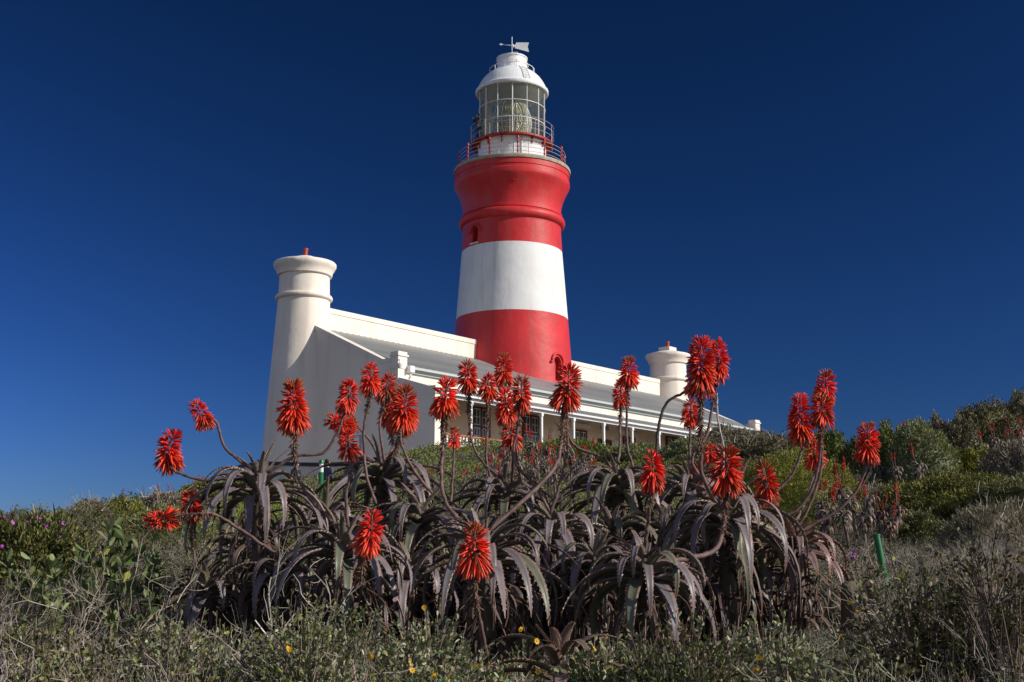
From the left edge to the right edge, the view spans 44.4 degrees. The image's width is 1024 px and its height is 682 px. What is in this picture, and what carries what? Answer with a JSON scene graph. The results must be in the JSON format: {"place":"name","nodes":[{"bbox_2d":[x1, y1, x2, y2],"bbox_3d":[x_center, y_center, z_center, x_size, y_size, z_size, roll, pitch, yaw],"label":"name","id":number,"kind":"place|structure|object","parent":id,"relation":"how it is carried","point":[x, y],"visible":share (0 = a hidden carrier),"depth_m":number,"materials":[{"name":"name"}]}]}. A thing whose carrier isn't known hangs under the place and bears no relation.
{"place":"outdoors","nodes":[
{"label":"outdoors","id":0,"kind":"place"},
{"bbox_2d":[1,445,956,681],"bbox_3d":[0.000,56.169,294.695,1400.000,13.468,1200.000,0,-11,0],"label":"ground","id":1,"kind":"structure","parent":0,"point":[461,457],"depth_m":19.30,"materials":[{"name":"plant"}]},
{"bbox_2d":[0,548,44,625],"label":"broadleaf shrub","id":2,"kind":"object","parent":1,"relation":"on","point":[10,563],"visible":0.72,"depth_m":7.44,"materials":[{"name":"green plant"}]},
{"bbox_2d":[0,602,88,681],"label":"foreground bush","id":3,"kind":"object","parent":1,"relation":"on","point":[20,627],"visible":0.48,"depth_m":4.84,"materials":[{"name":"green plant"}]},
{"bbox_2d":[28,579,68,651],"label":"broadleaf shrub","id":4,"kind":"object","parent":1,"relation":"on","point":[45,598],"visible":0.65,"depth_m":6.44,"materials":[{"name":"green plant"}]},
{"bbox_2d":[0,504,105,592],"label":"shrub","id":5,"kind":"object","parent":1,"relation":"on","point":[39,540],"visible":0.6,"depth_m":9.13,"materials":[{"name":"green plant"}]},
{"bbox_2d":[8,656,97,681],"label":"foreground bush","id":6,"kind":"object","parent":1,"relation":"on","point":[45,677],"visible":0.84,"depth_m":3.87,"materials":[{"name":"green plant"}]},
{"bbox_2d":[2,543,113,666],"bbox_3d":[-2.086,1.263,5.905,0.501,0.620,0.840,0,-11,0],"label":"dry bush","id":7,"kind":"object","parent":1,"relation":"on","point":[91,605],"visible":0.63,"depth_m":5.89,"materials":[{"name":"plant"}]},
{"bbox_2d":[47,541,109,622],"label":"broadleaf shrub","id":8,"kind":"object","parent":1,"relation":"on","point":[58,576],"visible":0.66,"depth_m":7.81,"materials":[{"name":"green plant"}]},
{"bbox_2d":[69,489,112,521],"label":"shrub","id":9,"kind":"object","parent":1,"relation":"on","point":[97,502],"visible":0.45,"depth_m":15.27,"materials":[{"name":"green plant"}]},
{"bbox_2d":[31,623,162,681],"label":"foreground bush","id":10,"kind":"object","parent":1,"relation":"on","point":[81,652],"visible":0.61,"depth_m":4.41,"materials":[{"name":"green plant"}]},
{"bbox_2d":[71,569,138,648],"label":"broadleaf shrub","id":11,"kind":"object","parent":1,"relation":"on","point":[112,598],"visible":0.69,"depth_m":6.65,"materials":[{"name":"green plant"}]},
{"bbox_2d":[12,526,214,660],"bbox_3d":[-1.880,1.236,6.021,0.808,0.684,0.757,-10,-15,41],"label":"dry bush","id":12,"kind":"object","parent":1,"relation":"on","point":[128,637],"visible":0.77,"depth_m":5.90,"materials":[{"name":"plant"}]},
{"bbox_2d":[97,517,158,610],"bbox_3d":[-2.484,1.461,8.065,0.404,0.655,0.361,0,-11,0],"label":"broadleaf shrub","id":13,"kind":"object","parent":1,"relation":"on","point":[114,561],"visible":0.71,"depth_m":8.05,"materials":[{"name":"green plant"}]},
{"bbox_2d":[105,494,150,520],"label":"shrub","id":14,"kind":"object","parent":1,"relation":"on","point":[134,506],"visible":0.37,"depth_m":17.71,"materials":[{"name":"green plant"}]},
{"bbox_2d":[103,589,164,657],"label":"broadleaf shrub","id":15,"kind":"object","parent":1,"relation":"on","point":[112,618],"visible":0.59,"depth_m":6.17,"materials":[{"name":"green plant"}]},
{"bbox_2d":[131,551,166,627],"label":"broadleaf shrub","id":16,"kind":"object","parent":1,"relation":"on","point":[157,574],"visible":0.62,"depth_m":7.26,"materials":[{"name":"green plant"}]},
{"bbox_2d":[132,484,192,508],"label":"shrub","id":17,"kind":"object","parent":1,"relation":"on","point":[167,497],"visible":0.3,"depth_m":23.41,"materials":[{"name":"green plant"}]},
{"bbox_2d":[114,614,215,681],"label":"foreground bush","id":18,"kind":"object","parent":1,"relation":"on","point":[155,637],"visible":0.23,"depth_m":4.62,"materials":[{"name":"green plant"}]},
{"bbox_2d":[119,499,218,542],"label":"shrub","id":19,"kind":"object","parent":1,"relation":"on","point":[137,521],"visible":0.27,"depth_m":15.31,"materials":[{"name":"green plant"}]},
{"bbox_2d":[152,489,251,649],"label":"aloe","id":20,"kind":"object","parent":1,"relation":"on","point":[196,603],"visible":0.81,"depth_m":6.73,"materials":[{"name":"grey plant"}]},
{"bbox_2d":[177,476,230,501],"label":"shrub","id":21,"kind":"object","parent":1,"relation":"on","point":[198,485],"visible":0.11,"depth_m":29.52,"materials":[{"name":"green plant"}]},
{"bbox_2d":[183,624,279,681],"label":"foreground bush","id":22,"kind":"object","parent":1,"relation":"on","point":[214,661],"visible":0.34,"depth_m":4.22,"materials":[{"name":"green plant"}]},
{"bbox_2d":[187,517,288,634],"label":"aloe","id":23,"kind":"object","parent":1,"relation":"on","point":[226,543],"visible":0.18,"depth_m":7.52,"materials":[{"name":"grey plant"}]},
{"bbox_2d":[152,378,360,643],"bbox_3d":[-1.429,0.995,6.930,0.905,1.615,0.820,9,-14,-40],"label":"aloe","id":24,"kind":"object","parent":1,"relation":"on","point":[259,497],"visible":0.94,"depth_m":6.92,"materials":[{"name":"grey plant"}]},
{"bbox_2d":[216,540,333,655],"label":"aloe","id":25,"kind":"object","parent":1,"relation":"on","point":[258,583],"visible":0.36,"depth_m":6.58,"materials":[{"name":"grey plant"}]},
{"bbox_2d":[141,377,414,645],"bbox_3d":[-0.971,0.955,6.216,1.408,1.612,1.023,-6,-12,29],"label":"aloe","id":26,"kind":"object","parent":1,"relation":"on","point":[345,548],"visible":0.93,"depth_m":6.25,"materials":[{"name":"grey plant"}]},
{"bbox_2d":[201,531,376,665],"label":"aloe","id":27,"kind":"object","parent":1,"relation":"on","point":[269,590],"visible":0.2,"depth_m":5.19,"materials":[{"name":"plant"}]},
{"bbox_2d":[237,456,392,480],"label":"curved wall","id":28,"kind":"structure","parent":1,"relation":"on","point":[304,467],"depth_m":49.65,"materials":[{"name":"beige paint"}]},
{"bbox_2d":[269,476,388,608],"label":"aloe","id":29,"kind":"object","parent":1,"relation":"on","point":[313,519],"visible":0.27,"depth_m":7.68,"materials":[{"name":"grey plant"}]},
{"bbox_2d":[287,372,464,603],"bbox_3d":[-0.853,1.075,8.249,1.057,1.811,1.108,-3,-11,13],"label":"aloe","id":30,"kind":"object","parent":1,"relation":"on","point":[394,416],"visible":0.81,"depth_m":8.29,"materials":[{"name":"grey plant"}]},
{"bbox_2d":[332,574,420,649],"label":"aloe","id":31,"kind":"object","parent":1,"relation":"on","point":[385,614],"visible":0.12,"depth_m":6.65,"materials":[{"name":"grey plant"}]},
{"bbox_2d":[327,635,426,681],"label":"foreground bush","id":32,"kind":"object","parent":1,"relation":"on","point":[390,654],"visible":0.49,"depth_m":4.13,"materials":[{"name":"green plant"}]},
{"bbox_2d":[353,537,466,647],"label":"aloe","id":33,"kind":"object","parent":1,"relation":"on","point":[403,598],"visible":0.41,"depth_m":6.69,"materials":[{"name":"grey plant"}]},
{"bbox_2d":[353,361,485,637],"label":"aloe","id":34,"kind":"object","parent":1,"relation":"on","point":[420,516],"visible":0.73,"depth_m":7.21,"materials":[{"name":"grey plant"}]},
{"bbox_2d":[0,560,846,668],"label":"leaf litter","id":35,"kind":"object","parent":1,"relation":"on","point":[82,625],"visible":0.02,"depth_m":6.95,"materials":[{"name":"plant"}]},
{"bbox_2d":[373,609,476,681],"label":"foreground bush","id":36,"kind":"object","parent":1,"relation":"on","point":[442,655],"visible":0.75,"depth_m":4.34,"materials":[{"name":"green plant"}]},
{"bbox_2d":[412,569,505,643],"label":"aloe","id":37,"kind":"object","parent":1,"relation":"on","point":[458,590],"visible":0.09,"depth_m":6.97,"materials":[{"name":"grey plant"}]},
{"bbox_2d":[422,642,530,681],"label":"foreground bush","id":38,"kind":"object","parent":1,"relation":"on","point":[500,674],"visible":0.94,"depth_m":3.88,"materials":[{"name":"green plant"}]},
{"bbox_2d":[430,352,557,579],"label":"aloe","id":39,"kind":"object","parent":1,"relation":"on","point":[501,499],"visible":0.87,"depth_m":8.33,"materials":[{"name":"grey plant"}]},
{"bbox_2d":[406,361,590,675],"bbox_3d":[-0.077,0.844,5.598,0.888,1.749,1.462,0,-11,0],"label":"aloe","id":40,"kind":"object","parent":1,"relation":"on","point":[477,560],"visible":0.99,"depth_m":5.74,"materials":[{"name":"grey plant"}]},
{"bbox_2d":[262,248,760,462],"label":"keepers house","id":41,"kind":"structure","parent":1,"relation":"on","point":[322,348],"depth_m":62.98,"materials":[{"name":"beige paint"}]},
{"bbox_2d":[472,406,490,445],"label":"window","id":42,"kind":"structure","parent":41,"relation":"in","point":[479,422],"depth_m":62.55,"materials":[{"name":"glass"}]},
{"bbox_2d":[522,414,539,441],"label":"window","id":43,"kind":"structure","parent":41,"relation":"in","point":[532,422],"depth_m":65.60,"materials":[{"name":"glass"}]},
{"bbox_2d":[569,422,591,440],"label":"window","id":44,"kind":"structure","parent":41,"relation":"in","point":[579,434],"depth_m":68.75,"materials":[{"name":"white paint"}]},
{"bbox_2d":[0,499,1023,681],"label":"grey green scrub","id":45,"kind":"object","parent":1,"relation":"on","point":[295,669],"visible":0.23,"depth_m":4.09,"materials":[{"name":"green plant"}]},
{"bbox_2d":[0,505,1023,681],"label":"dark green scrub","id":46,"kind":"object","parent":1,"relation":"on","point":[958,591],"visible":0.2,"depth_m":4.22,"materials":[{"name":"green plant"}]},
{"bbox_2d":[0,498,1023,681],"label":"dry scrub","id":47,"kind":"object","parent":1,"relation":"on","point":[985,552],"visible":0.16,"depth_m":5.05,"materials":[{"name":"plant"}]},
{"bbox_2d":[0,438,1023,609],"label":"hill ground cover","id":48,"kind":"object","parent":1,"relation":"on","point":[240,505],"visible":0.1,"depth_m":20.98,"materials":[{"name":"green plant"}]},
{"bbox_2d":[453,42,572,382],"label":"lighthouse","id":49,"kind":"object","parent":1,"relation":"on","point":[511,185],"visible":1,"depth_m":74.94,"materials":[{"name":"red paint"}]},
{"bbox_2d":[462,552,566,648],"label":"aloe","id":50,"kind":"object","parent":1,"relation":"on","point":[515,579],"visible":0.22,"depth_m":6.62,"materials":[{"name":"grey plant"}]},
{"bbox_2d":[523,425,539,457],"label":"aloe","id":51,"kind":"object","parent":1,"relation":"on","point":[530,445],"visible":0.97,"depth_m":38.35,"materials":[{"name":"green plant"}]},
{"bbox_2d":[497,374,615,649],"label":"aloe","id":52,"kind":"object","parent":1,"relation":"on","point":[552,528],"visible":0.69,"depth_m":6.77,"materials":[{"name":"grey plant"}]},
{"bbox_2d":[477,621,635,681],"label":"aloe","id":53,"kind":"object","parent":1,"relation":"on","point":[556,647],"visible":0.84,"depth_m":4.15,"materials":[{"name":"brown plant"}]},
{"bbox_2d":[500,549,616,650],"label":"aloe","id":54,"kind":"object","parent":1,"relation":"on","point":[569,607],"visible":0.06,"depth_m":6.62,"materials":[{"name":"grey plant"}]},
{"bbox_2d":[520,435,613,461],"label":"shrub","id":55,"kind":"object","parent":1,"relation":"on","point":[588,443],"visible":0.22,"depth_m":41.42,"materials":[{"name":"green plant"}]},
{"bbox_2d":[529,529,630,655],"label":"aloe","id":56,"kind":"object","parent":1,"relation":"on","point":[599,547],"visible":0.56,"depth_m":6.43,"materials":[{"name":"grey plant"}]},
{"bbox_2d":[554,633,641,681],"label":"foreground bush","id":57,"kind":"object","parent":1,"relation":"on","point":[600,672],"visible":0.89,"depth_m":4.03,"materials":[{"name":"green plant"}]},
{"bbox_2d":[539,355,689,623],"bbox_3d":[0.641,0.983,7.931,1.000,1.836,0.893,0,-11,0],"label":"aloe","id":58,"kind":"object","parent":1,"relation":"on","point":[613,485],"visible":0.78,"depth_m":7.92,"materials":[{"name":"grey plant"}]},
{"bbox_2d":[572,496,660,633],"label":"aloe","id":59,"kind":"object","parent":1,"relation":"on","point":[616,524],"visible":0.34,"depth_m":7.46,"materials":[{"name":"grey plant"}]},
{"bbox_2d":[592,438,663,466],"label":"shrub","id":60,"kind":"object","parent":1,"relation":"on","point":[636,449],"visible":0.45,"depth_m":38.78,"materials":[{"name":"green plant"}]},
{"bbox_2d":[561,443,746,657],"bbox_3d":[0.651,1.097,5.788,0.693,1.311,0.924,-6,-12,27],"label":"aloe","id":61,"kind":"object","parent":1,"relation":"on","point":[639,580],"visible":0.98,"depth_m":5.66,"materials":[{"name":"grey plant"}]},
{"bbox_2d":[554,387,753,618],"bbox_3d":[0.988,1.067,7.975,1.202,1.626,0.799,6,-12,-27],"label":"aloe","id":62,"kind":"object","parent":1,"relation":"on","point":[686,472],"visible":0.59,"depth_m":8.09,"materials":[{"name":"grey plant"}]},
{"bbox_2d":[622,644,709,681],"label":"foreground bush","id":63,"kind":"object","parent":1,"relation":"on","point":[632,675],"visible":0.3,"depth_m":3.92,"materials":[{"name":"green plant"}]},
{"bbox_2d":[622,503,718,633],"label":"aloe","id":64,"kind":"object","parent":1,"relation":"on","point":[641,531],"visible":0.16,"depth_m":7.46,"materials":[{"name":"grey plant"}]},
{"bbox_2d":[659,436,724,465],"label":"shrub","id":65,"kind":"object","parent":1,"relation":"on","point":[677,448],"visible":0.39,"depth_m":37.55,"materials":[{"name":"green plant"}]},
{"bbox_2d":[659,540,763,650],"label":"aloe","id":66,"kind":"object","parent":1,"relation":"on","point":[715,585],"visible":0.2,"depth_m":6.68,"materials":[{"name":"grey plant"}]},
{"bbox_2d":[669,621,781,679],"bbox_3d":[0.744,1.303,4.448,0.428,0.616,0.414,-6,-12,27],"label":"foreground bush","id":67,"kind":"object","parent":1,"relation":"on","point":[750,652],"visible":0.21,"depth_m":4.45,"materials":[{"name":"green plant"}]},
{"bbox_2d":[683,419,772,449],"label":"shrub","id":68,"kind":"object","parent":1,"relation":"on","point":[714,435],"visible":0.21,"depth_m":40.92,"materials":[{"name":"green plant"}]},
{"bbox_2d":[654,335,836,656],"bbox_3d":[1.161,0.875,6.685,0.927,1.860,0.802,8,-13,-35],"label":"aloe","id":69,"kind":"object","parent":1,"relation":"on","point":[743,538],"visible":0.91,"depth_m":6.62,"materials":[{"name":"grey plant"}]},
{"bbox_2d":[718,558,815,644],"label":"aloe","id":70,"kind":"object","parent":1,"relation":"on","point":[776,575],"visible":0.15,"depth_m":6.92,"materials":[{"name":"brown plant"}]},
{"bbox_2d":[724,426,810,463],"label":"shrub","id":71,"kind":"object","parent":1,"relation":"on","point":[762,445],"visible":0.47,"depth_m":36.86,"materials":[{"name":"green plant"}]},
{"bbox_2d":[718,611,824,679],"bbox_3d":[0.954,1.296,4.647,0.389,0.588,0.394,0,-11,0],"label":"foreground bush","id":72,"kind":"object","parent":1,"relation":"on","point":[773,633],"visible":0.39,"depth_m":4.64,"materials":[{"name":"green plant"}]},
{"bbox_2d":[746,640,852,681],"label":"foreground bush","id":73,"kind":"object","parent":1,"relation":"on","point":[800,665],"visible":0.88,"depth_m":4.08,"materials":[{"name":"green plant"}]},
{"bbox_2d":[736,445,878,530],"bbox_3d":[4.777,2.694,20.866,2.784,2.026,2.447,0,-11,0],"label":"shrub","id":74,"kind":"object","parent":1,"relation":"on","point":[792,492],"visible":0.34,"depth_m":20.22,"materials":[{"name":"green plant"}]},
{"bbox_2d":[741,368,881,645],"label":"aloe","id":75,"kind":"object","parent":1,"relation":"on","point":[866,455],"visible":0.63,"depth_m":6.89,"materials":[{"name":"grey plant"}]},
{"bbox_2d":[811,479,831,531],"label":"aloe","id":76,"kind":"object","parent":1,"relation":"on","point":[820,504],"visible":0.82,"depth_m":19.63,"materials":[{"name":"grey plant"}]},
{"bbox_2d":[804,429,845,463],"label":"shrub","id":77,"kind":"object","parent":1,"relation":"on","point":[832,441],"visible":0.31,"depth_m":36.38,"materials":[{"name":"green plant"}]},
{"bbox_2d":[814,482,838,547],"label":"aloe","id":78,"kind":"object","parent":1,"relation":"on","point":[828,525],"visible":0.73,"depth_m":17.48,"materials":[{"name":"grey plant"}]},
{"bbox_2d":[828,456,853,506],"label":"aloe","id":79,"kind":"object","parent":1,"relation":"on","point":[839,494],"visible":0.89,"depth_m":20.07,"materials":[{"name":"grey plant"}]},
{"bbox_2d":[830,486,854,550],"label":"aloe","id":80,"kind":"object","parent":1,"relation":"on","point":[847,525],"visible":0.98,"depth_m":16.97,"materials":[{"name":"grey plant"}]},
{"bbox_2d":[835,475,860,539],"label":"aloe","id":81,"kind":"object","parent":1,"relation":"on","point":[849,506],"visible":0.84,"depth_m":18.49,"materials":[{"name":"grey plant"}]},
{"bbox_2d":[834,434,870,475],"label":"shrub","id":82,"kind":"object","parent":1,"relation":"on","point":[849,450],"visible":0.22,"depth_m":32.07,"materials":[{"name":"green plant"}]},
{"bbox_2d":[852,484,875,550],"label":"aloe","id":83,"kind":"object","parent":1,"relation":"on","point":[862,516],"visible":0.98,"depth_m":16.27,"materials":[{"name":"grey plant"}]},
{"bbox_2d":[859,479,879,530],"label":"aloe","id":84,"kind":"object","parent":1,"relation":"on","point":[868,501],"visible":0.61,"depth_m":19.25,"materials":[{"name":"grey plant"}]},
{"bbox_2d":[853,470,894,520],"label":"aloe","id":85,"kind":"object","parent":1,"relation":"on","point":[870,490],"visible":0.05,"depth_m":21.00,"materials":[{"name":"green plant"}]},
{"bbox_2d":[816,646,935,681],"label":"foreground bush","id":86,"kind":"object","parent":1,"relation":"on","point":[869,665],"visible":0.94,"depth_m":3.97,"materials":[{"name":"green plant"}]},
{"bbox_2d":[817,549,940,630],"bbox_3d":[1.847,1.356,6.202,0.595,0.714,0.886,-6,-12,28],"label":"dry bush","id":87,"kind":"object","parent":1,"relation":"on","point":[887,588],"visible":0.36,"depth_m":6.14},
{"bbox_2d":[860,418,899,488],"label":"shrub","id":88,"kind":"object","parent":1,"relation":"on","point":[885,437],"visible":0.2,"depth_m":28.58,"materials":[{"name":"green plant"}]},
{"bbox_2d":[873,534,889,589],"bbox_3d":[2.558,1.545,8.675,0.110,0.417,0.053,-10,-15,42],"label":"green pipe","id":89,"kind":"object","parent":1,"relation":"on","point":[879,548],"visible":0.68,"depth_m":8.68,"materials":[{"name":"paint"}]},
{"bbox_2d":[874,491,890,540],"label":"aloe","id":90,"kind":"object","parent":1,"relation":"on","point":[880,515],"visible":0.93,"depth_m":17.24,"materials":[{"name":"grey plant"}]},
{"bbox_2d":[879,500,898,542],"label":"aloe","id":91,"kind":"object","parent":1,"relation":"on","point":[887,526],"visible":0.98,"depth_m":15.49,"materials":[{"name":"grey plant"}]},
{"bbox_2d":[885,482,907,544],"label":"aloe","id":92,"kind":"object","parent":1,"relation":"on","point":[898,510],"visible":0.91,"depth_m":17.25,"materials":[{"name":"grey plant"}]},
{"bbox_2d":[876,507,948,543],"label":"shrub","id":93,"kind":"object","parent":1,"relation":"on","point":[922,522],"visible":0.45,"depth_m":17.25,"materials":[{"name":"green plant"}]},
{"bbox_2d":[908,443,926,480],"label":"aloe","id":94,"kind":"object","parent":1,"relation":"on","point":[918,473],"visible":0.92,"depth_m":26.34,"materials":[{"name":"grey plant"}]},
{"bbox_2d":[883,416,963,485],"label":"shrub","id":95,"kind":"object","parent":1,"relation":"on","point":[933,453],"visible":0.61,"depth_m":27.29,"materials":[{"name":"green plant"}]},
{"bbox_2d":[870,470,1010,520],"bbox_3d":[7.359,2.770,20.791,3.210,1.278,3.322,10,-15,-42],"label":"shrub","id":96,"kind":"object","parent":1,"relation":"on","point":[941,495],"visible":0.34,"depth_m":20.11,"materials":[{"name":"green plant"}]},
{"bbox_2d":[938,407,983,450],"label":"shrub","id":97,"kind":"object","parent":1,"relation":"on","point":[960,435],"visible":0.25,"depth_m":29.63,"materials":[{"name":"green plant"}]},
{"bbox_2d":[953,442,992,474],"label":"shrub","id":98,"kind":"object","parent":1,"relation":"on","point":[970,457],"visible":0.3,"depth_m":27.68,"materials":[{"name":"green plant"}]},
{"bbox_2d":[924,645,1023,681],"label":"foreground bush","id":99,"kind":"object","parent":1,"relation":"on","point":[956,668],"visible":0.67,"depth_m":4.12,"materials":[{"name":"green plant"}]},
{"bbox_2d":[928,481,1023,558],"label":"shrub","id":100,"kind":"object","parent":1,"relation":"on","point":[988,520],"visible":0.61,"depth_m":15.03,"materials":[{"name":"green plant"}]},
{"bbox_2d":[946,394,1023,448],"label":"shrub","id":101,"kind":"object","parent":1,"relation":"on","point":[985,415],"visible":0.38,"depth_m":31.09,"materials":[{"name":"green plant"}]},
{"bbox_2d":[959,473,1023,517],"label":"shrub","id":102,"kind":"object","parent":1,"relation":"on","point":[1004,488],"visible":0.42,"depth_m":19.10,"materials":[{"name":"green plant"}]},
{"bbox_2d":[975,438,1023,479],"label":"shrub","id":103,"kind":"object","parent":1,"relation":"on","point":[1004,459],"visible":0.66,"depth_m":25.71,"materials":[{"name":"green plant"}]},
{"bbox_2d":[1001,386,1023,430],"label":"shrub","id":104,"kind":"object","parent":1,"relation":"on","point":[1017,402],"visible":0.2,"depth_m":32.64,"materials":[{"name":"green plant"}]},
{"bbox_2d":[0,0,1023,516],"label":"sky","id":105,"kind":"structure","parent":0,"point":[808,187],"materials":[{"name":"blue"}]},
{"bbox_2d":[1,533,1023,681],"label":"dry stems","id":106,"kind":"object","parent":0,"point":[840,612],"visible":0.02,"depth_m":7.80,"materials":[{"name":"plant"}]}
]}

